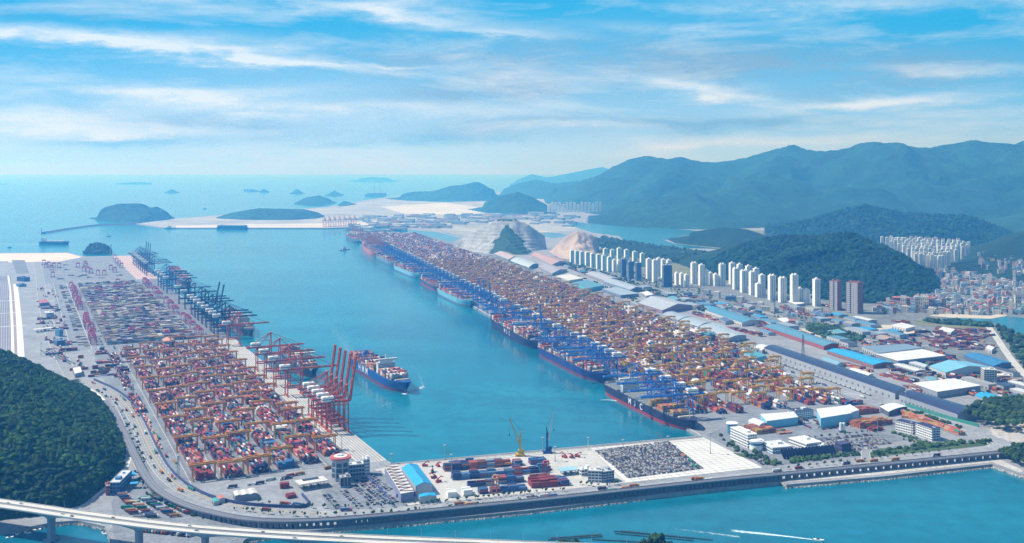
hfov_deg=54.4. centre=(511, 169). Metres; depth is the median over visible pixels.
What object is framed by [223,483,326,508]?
parking lot
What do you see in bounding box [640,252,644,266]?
apartment tower
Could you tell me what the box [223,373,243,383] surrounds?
yard gantry
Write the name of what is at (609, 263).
apartment tower
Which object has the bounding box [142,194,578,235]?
reclaimed land
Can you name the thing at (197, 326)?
yard gantry
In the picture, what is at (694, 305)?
warehouse
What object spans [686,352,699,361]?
yard gantry
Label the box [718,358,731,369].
yard gantry
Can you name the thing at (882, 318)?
town ground
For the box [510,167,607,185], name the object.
mountain
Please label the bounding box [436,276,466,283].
quay crane
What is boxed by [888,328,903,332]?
warehouse
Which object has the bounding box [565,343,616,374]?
quay crane
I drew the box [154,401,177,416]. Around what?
yard gantry
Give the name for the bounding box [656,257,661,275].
apartment tower
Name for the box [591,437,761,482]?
export lot
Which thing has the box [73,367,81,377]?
shed
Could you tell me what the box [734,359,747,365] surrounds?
yard gantry
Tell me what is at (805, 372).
yard gantry
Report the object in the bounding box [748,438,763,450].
round hall
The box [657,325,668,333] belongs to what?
yard gantry
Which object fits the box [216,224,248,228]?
cargo ship
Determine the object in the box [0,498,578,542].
road bridge
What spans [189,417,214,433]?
yard gantry
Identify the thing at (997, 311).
town house
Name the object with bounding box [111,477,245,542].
truck park
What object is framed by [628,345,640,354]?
yard gantry
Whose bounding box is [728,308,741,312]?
warehouse
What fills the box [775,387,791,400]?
yard gantry
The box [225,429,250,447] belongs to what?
yard gantry
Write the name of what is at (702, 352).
yard gantry
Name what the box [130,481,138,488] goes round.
fuel canopy
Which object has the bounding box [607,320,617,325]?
yard gantry
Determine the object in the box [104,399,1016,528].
railway viaduct
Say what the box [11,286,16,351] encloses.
service strip
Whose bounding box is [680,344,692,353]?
yard gantry
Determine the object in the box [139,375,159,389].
yard gantry
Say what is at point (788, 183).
mountain
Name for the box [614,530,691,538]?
shellfish raft
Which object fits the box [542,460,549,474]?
yard gantry
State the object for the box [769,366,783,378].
yard gantry
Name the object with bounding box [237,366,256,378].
yard gantry
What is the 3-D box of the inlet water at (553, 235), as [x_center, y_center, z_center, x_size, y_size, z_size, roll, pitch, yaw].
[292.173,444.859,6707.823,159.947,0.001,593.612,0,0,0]
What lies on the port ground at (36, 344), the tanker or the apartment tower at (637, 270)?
the apartment tower at (637, 270)
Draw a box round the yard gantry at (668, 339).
[665,338,677,343]
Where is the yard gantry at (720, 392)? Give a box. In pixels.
[713,390,728,402]
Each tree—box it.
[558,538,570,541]
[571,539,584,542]
[636,538,649,542]
[647,532,665,542]
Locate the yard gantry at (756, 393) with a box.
[750,391,766,405]
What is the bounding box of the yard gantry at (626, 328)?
[625,327,635,335]
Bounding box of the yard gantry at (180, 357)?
[167,356,185,366]
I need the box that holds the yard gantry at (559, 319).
[555,318,565,324]
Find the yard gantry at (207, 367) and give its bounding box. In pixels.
[196,366,215,378]
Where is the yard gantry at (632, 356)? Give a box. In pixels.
[622,355,634,365]
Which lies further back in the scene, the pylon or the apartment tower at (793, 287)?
the apartment tower at (793, 287)
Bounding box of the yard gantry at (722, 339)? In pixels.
[718,338,729,345]
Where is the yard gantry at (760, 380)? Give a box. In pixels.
[754,379,768,390]
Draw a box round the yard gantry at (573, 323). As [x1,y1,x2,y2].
[565,322,575,329]
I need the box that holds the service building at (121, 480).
[109,470,131,493]
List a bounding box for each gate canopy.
[33,327,52,331]
[295,476,327,489]
[880,403,906,416]
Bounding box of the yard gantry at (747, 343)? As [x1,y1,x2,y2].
[744,342,756,350]
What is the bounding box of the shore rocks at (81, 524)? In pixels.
[13,519,116,541]
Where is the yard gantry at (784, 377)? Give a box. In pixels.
[779,376,793,384]
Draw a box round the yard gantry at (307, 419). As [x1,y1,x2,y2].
[294,417,317,433]
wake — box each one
[403,386,422,393]
[735,530,812,539]
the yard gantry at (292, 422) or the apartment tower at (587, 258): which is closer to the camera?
the yard gantry at (292, 422)
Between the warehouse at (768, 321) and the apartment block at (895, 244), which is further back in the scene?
the apartment block at (895, 244)
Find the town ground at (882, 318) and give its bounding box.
[555,256,1023,394]
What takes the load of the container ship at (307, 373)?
on the sea
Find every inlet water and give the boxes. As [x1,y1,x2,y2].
[406,230,459,241]
[543,233,566,237]
[566,220,717,248]
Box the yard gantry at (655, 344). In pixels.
[651,343,663,350]
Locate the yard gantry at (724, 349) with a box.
[720,348,732,357]
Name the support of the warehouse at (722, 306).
on the port ground at (36, 344)
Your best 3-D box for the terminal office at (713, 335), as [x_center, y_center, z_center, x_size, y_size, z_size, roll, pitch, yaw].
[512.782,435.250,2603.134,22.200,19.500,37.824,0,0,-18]
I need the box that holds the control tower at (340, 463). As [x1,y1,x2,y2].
[330,453,350,481]
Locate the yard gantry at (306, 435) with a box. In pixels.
[284,433,309,451]
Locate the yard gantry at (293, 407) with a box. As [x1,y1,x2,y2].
[281,406,304,420]
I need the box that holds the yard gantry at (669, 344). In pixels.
[665,343,677,352]
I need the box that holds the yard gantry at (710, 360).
[705,359,718,368]
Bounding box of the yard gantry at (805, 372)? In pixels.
[800,371,814,383]
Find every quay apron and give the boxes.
[113,256,155,278]
[149,278,227,338]
[219,338,383,461]
[360,240,716,434]
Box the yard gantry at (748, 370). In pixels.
[744,369,758,377]
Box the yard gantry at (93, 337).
[90,335,97,344]
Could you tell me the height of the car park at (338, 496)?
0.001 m
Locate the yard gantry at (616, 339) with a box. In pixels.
[613,338,624,346]
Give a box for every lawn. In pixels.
[734,453,761,460]
[870,442,984,456]
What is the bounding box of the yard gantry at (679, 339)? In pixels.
[677,337,689,345]
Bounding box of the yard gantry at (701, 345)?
[696,344,708,353]
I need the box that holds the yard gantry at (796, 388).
[790,386,805,399]
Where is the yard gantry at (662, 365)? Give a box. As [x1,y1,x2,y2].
[656,364,669,375]
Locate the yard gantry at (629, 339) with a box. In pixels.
[626,338,637,347]
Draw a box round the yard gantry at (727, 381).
[722,379,737,390]
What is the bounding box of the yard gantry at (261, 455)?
[243,453,271,473]
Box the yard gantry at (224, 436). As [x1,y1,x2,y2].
[201,434,227,453]
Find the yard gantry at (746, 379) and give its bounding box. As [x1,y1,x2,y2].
[734,378,749,389]
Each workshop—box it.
[157,386,168,398]
[162,337,174,346]
[760,412,797,427]
[817,405,852,427]
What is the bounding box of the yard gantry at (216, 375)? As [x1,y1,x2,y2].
[202,374,222,386]
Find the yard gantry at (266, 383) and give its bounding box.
[255,382,275,395]
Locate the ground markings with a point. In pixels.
(301, 432)
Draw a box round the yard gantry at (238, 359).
[228,358,246,368]
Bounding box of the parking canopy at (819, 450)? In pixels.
[780,444,836,459]
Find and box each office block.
[703,289,710,295]
[714,291,720,298]
[726,295,735,300]
[737,296,744,302]
[757,301,763,308]
[935,301,941,308]
[938,271,944,278]
[953,279,959,288]
[965,271,971,279]
[981,367,996,381]
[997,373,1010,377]
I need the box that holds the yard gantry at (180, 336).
[168,335,184,342]
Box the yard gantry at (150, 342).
[138,341,154,352]
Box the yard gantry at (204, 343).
[193,342,210,353]
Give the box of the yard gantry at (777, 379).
[769,378,783,391]
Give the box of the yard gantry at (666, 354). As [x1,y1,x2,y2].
[661,353,674,363]
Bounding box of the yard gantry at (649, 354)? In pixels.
[646,353,658,362]
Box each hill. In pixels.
[0,379,125,519]
[385,182,500,201]
[449,219,555,254]
[468,192,556,214]
[499,180,578,198]
[565,180,640,209]
[586,193,767,229]
[667,228,765,247]
[679,235,937,303]
[764,207,1002,246]
[874,171,1023,199]
[944,231,1023,283]
[985,213,1023,232]
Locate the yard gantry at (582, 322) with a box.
[574,321,584,328]
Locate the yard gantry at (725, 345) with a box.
[721,343,733,351]
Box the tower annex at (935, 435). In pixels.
[933,427,938,440]
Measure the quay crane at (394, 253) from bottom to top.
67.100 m
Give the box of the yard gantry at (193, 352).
[183,351,200,362]
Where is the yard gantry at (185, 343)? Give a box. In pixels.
[175,342,192,351]
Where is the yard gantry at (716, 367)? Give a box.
[706,366,719,376]
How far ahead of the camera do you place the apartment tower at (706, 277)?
3813.82 m
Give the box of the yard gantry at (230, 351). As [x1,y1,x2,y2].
[220,350,237,358]
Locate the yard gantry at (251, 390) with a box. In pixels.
[240,389,261,404]
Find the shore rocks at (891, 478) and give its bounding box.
[781,462,992,488]
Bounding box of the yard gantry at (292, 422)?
[271,420,295,438]
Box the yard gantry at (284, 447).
[266,445,293,464]
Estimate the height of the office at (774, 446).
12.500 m
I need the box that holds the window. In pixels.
[332,461,349,477]
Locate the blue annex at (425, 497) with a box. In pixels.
[419,492,436,502]
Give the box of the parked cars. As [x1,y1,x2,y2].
[41,349,891,476]
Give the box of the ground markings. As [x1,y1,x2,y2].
[47,258,824,484]
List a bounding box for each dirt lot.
[799,328,824,338]
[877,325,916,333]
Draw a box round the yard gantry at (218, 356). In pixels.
[206,355,224,365]
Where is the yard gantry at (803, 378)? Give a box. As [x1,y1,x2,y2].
[798,377,812,385]
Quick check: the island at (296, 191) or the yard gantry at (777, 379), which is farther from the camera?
the island at (296, 191)
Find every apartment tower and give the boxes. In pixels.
[551,202,553,211]
[555,202,557,211]
[558,202,560,211]
[566,202,568,211]
[569,202,571,211]
[570,249,573,262]
[573,202,575,211]
[574,250,578,263]
[579,250,583,264]
[580,202,582,211]
[584,202,586,211]
[585,251,589,265]
[590,252,594,267]
[595,202,597,211]
[596,253,600,268]
[599,202,601,211]
[601,254,605,269]
[603,247,607,258]
[607,256,611,271]
[610,249,614,259]
[612,259,616,270]
[617,247,621,259]
[617,259,620,271]
[621,257,625,276]
[624,249,628,263]
[628,260,633,278]
[632,250,637,264]
[635,261,640,280]
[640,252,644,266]
[646,257,651,279]
[652,259,657,281]
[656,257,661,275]
[661,258,665,277]
[662,263,671,286]
[674,271,678,284]
[679,272,683,285]
[684,273,688,286]
[690,261,696,283]
[698,263,704,285]
[705,268,708,285]
[709,271,712,284]
[713,273,718,285]
[718,263,725,285]
[729,261,735,283]
[732,267,739,289]
[737,263,742,269]
[740,269,747,292]
[745,264,751,284]
[749,270,755,294]
[753,267,759,282]
[755,282,761,296]
[758,273,765,295]
[768,274,775,299]
[778,276,786,302]
[790,273,797,301]
[798,287,802,301]
[803,288,809,303]
[812,277,820,305]
[829,279,841,310]
[846,280,862,313]
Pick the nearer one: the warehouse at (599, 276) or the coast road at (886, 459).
the coast road at (886, 459)
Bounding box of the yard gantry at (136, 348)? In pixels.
[123,347,141,357]
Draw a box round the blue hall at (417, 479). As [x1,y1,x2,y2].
[402,463,432,495]
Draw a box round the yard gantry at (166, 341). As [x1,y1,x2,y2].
[155,340,172,351]
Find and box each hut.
[212,497,219,505]
[216,494,224,502]
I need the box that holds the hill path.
[71,389,130,508]
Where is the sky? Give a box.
[0,0,1023,173]
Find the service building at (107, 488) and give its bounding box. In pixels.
[105,481,109,495]
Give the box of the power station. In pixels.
[365,184,385,195]
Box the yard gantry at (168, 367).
[155,366,174,378]
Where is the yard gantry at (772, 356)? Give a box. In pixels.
[768,355,781,365]
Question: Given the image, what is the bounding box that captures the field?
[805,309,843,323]
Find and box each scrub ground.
[595,251,728,281]
[676,230,765,248]
[914,320,995,329]
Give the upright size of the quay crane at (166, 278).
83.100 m
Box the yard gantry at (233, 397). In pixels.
[222,395,244,410]
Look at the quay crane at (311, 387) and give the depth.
1773.54 m
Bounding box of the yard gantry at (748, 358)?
[744,357,757,366]
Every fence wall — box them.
[93,378,308,507]
[367,474,393,504]
[905,403,978,426]
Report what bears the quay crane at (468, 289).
on the port ground at (36, 344)
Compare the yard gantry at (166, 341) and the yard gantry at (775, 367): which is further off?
the yard gantry at (166, 341)
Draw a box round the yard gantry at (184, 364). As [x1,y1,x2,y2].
[173,363,192,374]
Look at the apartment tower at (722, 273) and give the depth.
3797.21 m
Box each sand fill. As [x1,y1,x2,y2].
[0,253,79,261]
[176,221,377,227]
[384,203,483,214]
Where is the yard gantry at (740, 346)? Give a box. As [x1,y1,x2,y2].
[738,345,750,355]
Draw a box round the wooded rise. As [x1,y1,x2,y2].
[600,242,700,263]
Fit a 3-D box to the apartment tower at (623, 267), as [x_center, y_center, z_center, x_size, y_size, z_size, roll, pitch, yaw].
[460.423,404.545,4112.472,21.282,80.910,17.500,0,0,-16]
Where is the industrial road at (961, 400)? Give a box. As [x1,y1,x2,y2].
[760,337,970,404]
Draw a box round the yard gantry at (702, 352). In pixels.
[699,351,711,361]
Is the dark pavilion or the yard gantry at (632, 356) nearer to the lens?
the dark pavilion
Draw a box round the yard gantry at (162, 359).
[149,358,168,365]
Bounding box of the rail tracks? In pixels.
[0,282,9,349]
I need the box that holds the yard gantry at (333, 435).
[311,433,337,451]
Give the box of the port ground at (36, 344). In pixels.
[0,192,1023,542]
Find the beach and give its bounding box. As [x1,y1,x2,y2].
[930,313,1006,318]
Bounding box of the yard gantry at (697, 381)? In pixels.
[691,380,706,386]
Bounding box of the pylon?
[801,334,804,354]
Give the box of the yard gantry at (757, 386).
[751,385,766,395]
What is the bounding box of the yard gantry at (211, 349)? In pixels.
[199,348,216,357]
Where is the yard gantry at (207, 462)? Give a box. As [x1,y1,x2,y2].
[188,460,217,481]
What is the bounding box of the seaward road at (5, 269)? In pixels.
[0,261,11,275]
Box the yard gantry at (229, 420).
[216,418,240,434]
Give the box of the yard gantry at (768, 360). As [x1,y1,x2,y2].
[764,359,777,366]
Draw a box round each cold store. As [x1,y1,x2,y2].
[461,213,470,217]
[528,212,543,214]
[539,215,554,217]
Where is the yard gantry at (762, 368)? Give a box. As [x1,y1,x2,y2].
[757,367,770,378]
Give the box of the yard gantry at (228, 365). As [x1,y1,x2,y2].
[215,364,233,373]
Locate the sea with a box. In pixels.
[0,174,1023,542]
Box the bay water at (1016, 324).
[941,316,1023,334]
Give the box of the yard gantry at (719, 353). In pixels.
[715,352,728,359]
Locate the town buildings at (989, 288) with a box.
[691,251,1023,305]
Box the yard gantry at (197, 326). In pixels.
[194,325,201,334]
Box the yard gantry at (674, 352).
[670,351,683,361]
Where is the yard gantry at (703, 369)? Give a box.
[696,368,709,378]
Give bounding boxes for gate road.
[803,413,954,436]
[860,436,985,463]
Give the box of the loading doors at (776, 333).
[776,333,821,348]
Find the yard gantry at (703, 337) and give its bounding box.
[700,336,711,343]
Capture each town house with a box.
[761,305,769,310]
[770,299,774,312]
[900,295,906,305]
[902,305,908,312]
[911,297,915,311]
[914,294,919,311]
[920,294,925,305]
[923,294,928,308]
[928,306,932,314]
[929,296,932,306]
[941,296,945,306]
[950,305,954,313]
[956,292,960,305]
[970,296,974,303]
[971,310,977,314]
[987,298,991,308]
[991,296,995,304]
[992,306,999,313]
[994,309,1000,314]
[1008,307,1012,313]
[1009,297,1012,307]
[1014,292,1021,304]
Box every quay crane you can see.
[128,246,156,264]
[130,248,150,265]
[131,241,146,266]
[133,242,148,268]
[135,243,150,270]
[137,253,167,272]
[139,254,167,273]
[141,256,172,275]
[152,264,186,285]
[154,265,189,288]
[157,267,192,290]
[160,270,196,293]
[172,278,210,303]
[177,282,216,308]
[184,287,225,314]
[187,289,229,317]
[190,291,233,320]
[193,282,219,323]
[197,284,224,327]
[202,300,248,331]
[205,302,252,333]
[209,305,256,337]
[218,312,269,344]
[246,332,303,371]
[254,337,313,378]
[263,344,325,386]
[274,352,336,397]
[297,344,336,417]
[301,347,341,421]
[306,350,346,425]
[311,353,351,429]
[315,355,356,433]
[347,226,362,235]
[354,231,372,244]
[372,238,390,251]
[378,246,400,255]
[383,248,405,260]
[385,249,408,260]
[388,251,411,260]
[393,253,415,263]
[394,254,418,265]
[397,256,421,267]
[401,257,426,268]
[403,259,428,270]
[406,260,435,276]
[412,263,438,274]
[416,265,443,280]
[419,267,447,279]
[422,269,451,280]
[426,270,454,280]
[429,272,462,285]
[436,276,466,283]
[440,278,470,290]
[444,280,475,293]
[448,282,478,301]
[452,284,487,305]
[457,287,491,307]
[479,278,496,310]
[482,279,502,313]
[483,300,524,317]
[488,282,510,311]
[490,304,532,320]
[500,309,544,328]
[510,314,555,338]
[534,327,580,346]
[539,304,565,340]
[541,330,591,346]
[553,337,601,356]
[559,340,607,363]
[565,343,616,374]
[572,347,627,379]
[603,362,662,393]
[615,369,677,397]
[628,375,691,402]
[639,381,704,414]
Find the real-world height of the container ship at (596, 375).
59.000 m
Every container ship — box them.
[168,266,191,286]
[223,307,254,336]
[281,345,317,377]
[346,232,359,242]
[348,350,410,392]
[362,243,378,255]
[376,252,396,266]
[393,261,421,277]
[419,274,440,290]
[437,279,473,306]
[490,314,544,348]
[537,342,607,382]
[602,373,696,429]
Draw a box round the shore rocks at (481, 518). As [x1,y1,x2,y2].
[231,499,644,542]
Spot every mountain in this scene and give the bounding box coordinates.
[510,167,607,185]
[544,140,1023,222]
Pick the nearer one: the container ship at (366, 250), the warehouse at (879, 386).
the warehouse at (879, 386)
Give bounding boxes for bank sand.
[788,457,1022,481]
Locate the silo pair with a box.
[838,422,845,432]
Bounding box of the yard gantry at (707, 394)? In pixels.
[701,393,716,406]
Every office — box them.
[16,283,25,286]
[17,276,29,281]
[44,311,53,316]
[53,338,65,345]
[55,328,62,336]
[339,473,350,487]
[349,460,364,476]
[362,455,369,474]
[577,465,590,475]
[588,466,602,482]
[602,466,613,482]
[685,328,703,334]
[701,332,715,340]
[730,426,756,448]
[763,439,792,453]
[787,407,813,418]
[789,435,821,447]
[896,419,917,434]
[916,422,939,440]
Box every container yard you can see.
[40,257,135,282]
[51,279,209,349]
[92,340,353,488]
[354,233,879,428]
[423,237,807,375]
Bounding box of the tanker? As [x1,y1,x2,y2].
[39,237,68,244]
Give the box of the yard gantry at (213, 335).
[203,334,219,345]
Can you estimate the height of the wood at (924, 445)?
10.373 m
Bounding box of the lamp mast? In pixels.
[177,455,179,478]
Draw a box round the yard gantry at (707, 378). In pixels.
[701,377,715,390]
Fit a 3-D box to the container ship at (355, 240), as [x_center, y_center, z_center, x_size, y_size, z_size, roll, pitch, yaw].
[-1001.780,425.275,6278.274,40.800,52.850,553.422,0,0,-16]
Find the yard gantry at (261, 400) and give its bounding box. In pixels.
[249,399,272,414]
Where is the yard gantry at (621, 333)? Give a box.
[612,332,623,340]
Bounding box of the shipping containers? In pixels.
[36,232,1022,479]
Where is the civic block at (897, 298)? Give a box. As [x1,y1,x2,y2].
[892,296,909,305]
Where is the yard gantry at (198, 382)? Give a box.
[187,381,208,395]
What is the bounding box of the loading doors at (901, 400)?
[901,400,944,414]
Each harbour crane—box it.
[509,417,524,456]
[543,412,553,453]
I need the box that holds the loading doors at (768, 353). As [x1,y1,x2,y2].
[768,353,889,396]
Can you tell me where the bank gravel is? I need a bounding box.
[278,495,639,530]
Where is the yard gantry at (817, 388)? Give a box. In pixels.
[809,387,824,399]
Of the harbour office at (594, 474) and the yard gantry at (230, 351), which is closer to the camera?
the harbour office at (594, 474)
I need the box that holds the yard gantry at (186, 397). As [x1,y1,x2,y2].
[174,395,197,410]
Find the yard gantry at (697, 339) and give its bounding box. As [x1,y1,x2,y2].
[693,338,705,348]
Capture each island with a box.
[90,203,174,221]
[116,182,151,183]
[165,189,179,193]
[217,208,323,219]
[243,189,268,193]
[289,189,303,193]
[294,195,336,205]
[325,191,343,196]
[338,201,355,205]
[346,177,400,181]
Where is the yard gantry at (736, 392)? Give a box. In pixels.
[730,390,746,403]
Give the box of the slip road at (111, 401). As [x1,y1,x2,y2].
[91,387,136,469]
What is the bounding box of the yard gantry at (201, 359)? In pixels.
[189,358,207,366]
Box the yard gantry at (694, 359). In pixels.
[688,358,701,366]
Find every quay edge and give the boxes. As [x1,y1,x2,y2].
[132,257,386,460]
[361,242,700,434]
[395,435,701,463]
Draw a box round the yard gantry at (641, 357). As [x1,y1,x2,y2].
[638,356,651,365]
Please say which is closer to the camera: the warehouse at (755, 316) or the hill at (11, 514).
the hill at (11, 514)
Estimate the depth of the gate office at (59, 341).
2514.41 m
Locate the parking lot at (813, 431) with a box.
[707,405,976,465]
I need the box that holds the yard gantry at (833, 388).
[825,387,841,396]
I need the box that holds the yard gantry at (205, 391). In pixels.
[193,389,215,404]
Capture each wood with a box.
[0,348,126,516]
[83,242,112,254]
[96,389,145,461]
[134,470,293,526]
[560,260,723,311]
[578,275,776,357]
[597,235,706,262]
[599,269,1014,392]
[688,231,941,302]
[719,433,781,465]
[765,203,1013,245]
[789,451,859,463]
[805,322,866,341]
[872,438,991,455]
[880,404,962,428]
[884,270,1022,314]
[891,430,957,447]
[922,317,994,326]
[962,393,1023,425]
[995,323,1023,367]
[998,441,1023,461]
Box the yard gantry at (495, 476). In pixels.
[491,474,498,493]
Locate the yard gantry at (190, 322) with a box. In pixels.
[189,320,195,329]
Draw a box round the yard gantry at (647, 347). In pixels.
[644,346,656,353]
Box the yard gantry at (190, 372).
[179,371,199,384]
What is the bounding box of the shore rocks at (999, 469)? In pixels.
[993,466,1023,477]
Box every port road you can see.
[7,276,13,352]
[13,284,24,356]
[26,280,128,284]
[33,262,79,382]
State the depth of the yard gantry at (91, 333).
2574.74 m
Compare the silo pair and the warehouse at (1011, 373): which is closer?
the silo pair
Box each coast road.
[316,446,998,515]
[387,217,1002,446]
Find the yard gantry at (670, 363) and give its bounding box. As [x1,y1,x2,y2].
[666,362,679,372]
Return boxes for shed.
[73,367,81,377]
[357,227,373,229]
[370,229,384,231]
[383,218,396,220]
[388,221,402,222]
[439,225,451,227]
[451,222,466,224]
[514,217,526,219]
[541,217,552,219]
[554,221,564,223]
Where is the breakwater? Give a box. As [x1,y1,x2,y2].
[42,223,137,232]
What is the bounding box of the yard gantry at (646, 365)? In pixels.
[641,364,654,372]
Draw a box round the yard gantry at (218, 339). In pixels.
[207,338,223,347]
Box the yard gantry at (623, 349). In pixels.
[620,348,632,355]
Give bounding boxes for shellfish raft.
[548,535,602,539]
[551,534,600,538]
[592,538,637,541]
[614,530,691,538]
[615,532,692,540]
[621,530,711,539]
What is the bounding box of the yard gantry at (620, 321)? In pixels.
[619,320,629,325]
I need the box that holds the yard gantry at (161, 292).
[157,291,162,298]
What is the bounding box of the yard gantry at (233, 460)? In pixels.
[217,458,245,478]
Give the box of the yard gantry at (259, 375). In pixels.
[246,374,265,385]
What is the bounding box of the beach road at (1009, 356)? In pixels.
[986,327,1023,376]
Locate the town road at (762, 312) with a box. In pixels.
[576,266,928,345]
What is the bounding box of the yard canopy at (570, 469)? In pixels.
[557,466,577,474]
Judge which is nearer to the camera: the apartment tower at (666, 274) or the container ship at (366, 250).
the apartment tower at (666, 274)
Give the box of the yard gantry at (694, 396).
[686,395,701,406]
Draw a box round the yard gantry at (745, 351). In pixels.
[741,350,753,358]
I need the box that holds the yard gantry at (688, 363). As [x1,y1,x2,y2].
[682,362,695,373]
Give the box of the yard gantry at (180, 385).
[167,384,188,398]
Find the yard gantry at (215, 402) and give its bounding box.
[203,401,225,416]
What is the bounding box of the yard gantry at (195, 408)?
[182,407,206,423]
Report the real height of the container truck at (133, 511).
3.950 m
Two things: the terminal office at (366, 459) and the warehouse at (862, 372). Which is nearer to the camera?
the terminal office at (366, 459)
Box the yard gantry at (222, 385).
[211,383,232,397]
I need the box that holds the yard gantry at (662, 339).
[652,338,664,345]
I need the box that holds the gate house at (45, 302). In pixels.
[39,299,48,305]
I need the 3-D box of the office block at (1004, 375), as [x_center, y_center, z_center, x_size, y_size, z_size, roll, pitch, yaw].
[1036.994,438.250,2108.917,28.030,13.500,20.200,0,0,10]
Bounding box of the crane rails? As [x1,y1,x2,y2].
[114,240,719,461]
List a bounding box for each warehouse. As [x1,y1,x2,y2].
[233,488,257,500]
[385,464,413,501]
[494,251,517,260]
[510,257,537,268]
[531,252,565,265]
[538,263,566,274]
[556,274,582,282]
[563,265,572,268]
[573,280,603,291]
[586,271,617,281]
[602,287,638,297]
[603,278,641,291]
[638,296,691,313]
[639,285,650,288]
[641,291,652,297]
[661,292,676,296]
[662,311,689,322]
[667,296,679,300]
[680,297,692,300]
[680,317,709,329]
[684,301,701,307]
[695,302,714,305]
[698,298,714,303]
[700,323,746,341]
[705,307,758,325]
[713,302,729,304]
[716,305,731,309]
[719,317,732,324]
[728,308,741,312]
[736,311,753,315]
[742,303,754,309]
[744,350,766,361]
[748,418,765,425]
[751,314,767,318]
[754,344,767,352]
[757,318,777,323]
[759,329,775,335]
[764,324,838,349]
[764,345,904,398]
[776,322,798,329]
[777,317,788,322]
[788,301,804,305]
[788,305,801,309]
[806,306,822,311]
[810,310,827,316]
[815,316,830,322]
[821,356,843,366]
[824,321,839,326]
[827,335,849,342]
[827,348,892,368]
[828,329,846,334]
[831,312,847,317]
[831,319,845,323]
[839,340,856,346]
[843,321,860,326]
[844,316,860,320]
[845,327,870,334]
[850,367,872,376]
[853,316,876,323]
[853,320,880,327]
[859,326,878,330]
[862,344,922,355]
[871,331,887,334]
[876,335,894,340]
[876,349,945,363]
[880,329,908,338]
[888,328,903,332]
[891,323,914,331]
[893,363,926,372]
[899,390,980,419]
[909,361,927,369]
[913,378,980,397]
[924,376,937,380]
[929,360,988,377]
[939,327,954,334]
[962,376,996,389]
[963,352,1011,367]
[974,392,1000,402]
[985,345,994,353]
[994,367,1019,376]
[996,382,1013,389]
[1008,380,1023,388]
[1009,388,1023,394]
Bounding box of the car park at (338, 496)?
[321,470,407,510]
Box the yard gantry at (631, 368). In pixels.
[629,366,643,376]
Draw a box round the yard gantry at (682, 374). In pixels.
[676,373,690,381]
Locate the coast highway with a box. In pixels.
[64,375,329,516]
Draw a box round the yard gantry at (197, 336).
[186,335,202,345]
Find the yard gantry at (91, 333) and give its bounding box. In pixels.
[89,332,95,341]
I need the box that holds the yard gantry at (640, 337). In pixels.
[634,336,645,344]
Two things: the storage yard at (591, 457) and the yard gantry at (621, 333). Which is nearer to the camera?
the storage yard at (591, 457)
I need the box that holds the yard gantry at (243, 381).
[231,380,251,394]
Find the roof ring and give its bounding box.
[726,421,737,433]
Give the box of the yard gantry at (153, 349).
[143,348,160,355]
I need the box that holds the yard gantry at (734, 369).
[727,368,741,377]
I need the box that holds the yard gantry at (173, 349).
[161,348,178,357]
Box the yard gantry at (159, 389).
[147,388,168,402]
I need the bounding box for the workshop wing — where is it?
[842,404,858,419]
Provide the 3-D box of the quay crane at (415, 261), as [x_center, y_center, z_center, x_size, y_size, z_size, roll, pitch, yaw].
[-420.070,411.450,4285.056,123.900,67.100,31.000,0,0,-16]
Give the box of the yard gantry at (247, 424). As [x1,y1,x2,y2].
[244,420,268,430]
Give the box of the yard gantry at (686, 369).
[681,368,694,379]
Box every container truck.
[119,494,130,497]
[121,505,132,508]
[125,501,136,504]
[128,510,139,512]
[136,505,147,507]
[140,509,152,511]
[141,497,152,500]
[147,514,158,517]
[156,506,167,509]
[162,509,173,512]
[169,513,180,516]
[226,484,237,487]
[254,480,264,484]
[265,477,275,480]
[340,508,351,511]
[454,501,465,504]
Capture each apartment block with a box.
[885,237,888,245]
[894,239,896,249]
[897,243,900,251]
[902,245,905,254]
[907,248,910,256]
[914,253,917,262]
[918,253,922,265]
[926,254,929,267]
[930,254,933,267]
[934,255,936,267]
[937,255,941,267]
[941,255,944,267]
[943,251,946,264]
[947,251,950,264]
[950,248,952,261]
[954,249,957,261]
[961,246,964,258]
[965,244,967,255]
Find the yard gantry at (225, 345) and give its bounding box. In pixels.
[213,344,230,350]
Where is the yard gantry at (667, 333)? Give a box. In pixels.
[662,332,673,337]
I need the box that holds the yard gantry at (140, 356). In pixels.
[128,355,147,367]
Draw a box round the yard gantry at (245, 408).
[232,407,255,422]
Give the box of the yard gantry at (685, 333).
[676,332,687,339]
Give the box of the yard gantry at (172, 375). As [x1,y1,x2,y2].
[160,374,181,386]
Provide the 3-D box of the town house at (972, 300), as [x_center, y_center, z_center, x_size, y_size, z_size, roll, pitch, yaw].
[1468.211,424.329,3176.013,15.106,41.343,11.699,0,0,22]
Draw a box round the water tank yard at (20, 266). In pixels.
[12,260,28,273]
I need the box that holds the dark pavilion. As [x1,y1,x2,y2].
[835,440,850,451]
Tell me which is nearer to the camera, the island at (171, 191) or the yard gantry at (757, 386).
the yard gantry at (757, 386)
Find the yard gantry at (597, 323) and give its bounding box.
[589,322,599,329]
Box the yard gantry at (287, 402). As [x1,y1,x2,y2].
[275,400,298,416]
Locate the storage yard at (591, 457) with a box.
[375,448,625,504]
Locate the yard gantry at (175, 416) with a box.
[162,414,186,431]
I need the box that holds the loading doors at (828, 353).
[828,353,870,367]
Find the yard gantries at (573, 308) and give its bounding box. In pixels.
[420,255,675,323]
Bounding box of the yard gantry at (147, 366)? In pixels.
[134,365,153,377]
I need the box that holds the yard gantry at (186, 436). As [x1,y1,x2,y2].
[173,433,199,452]
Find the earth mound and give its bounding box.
[550,231,600,259]
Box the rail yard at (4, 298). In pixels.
[0,276,10,350]

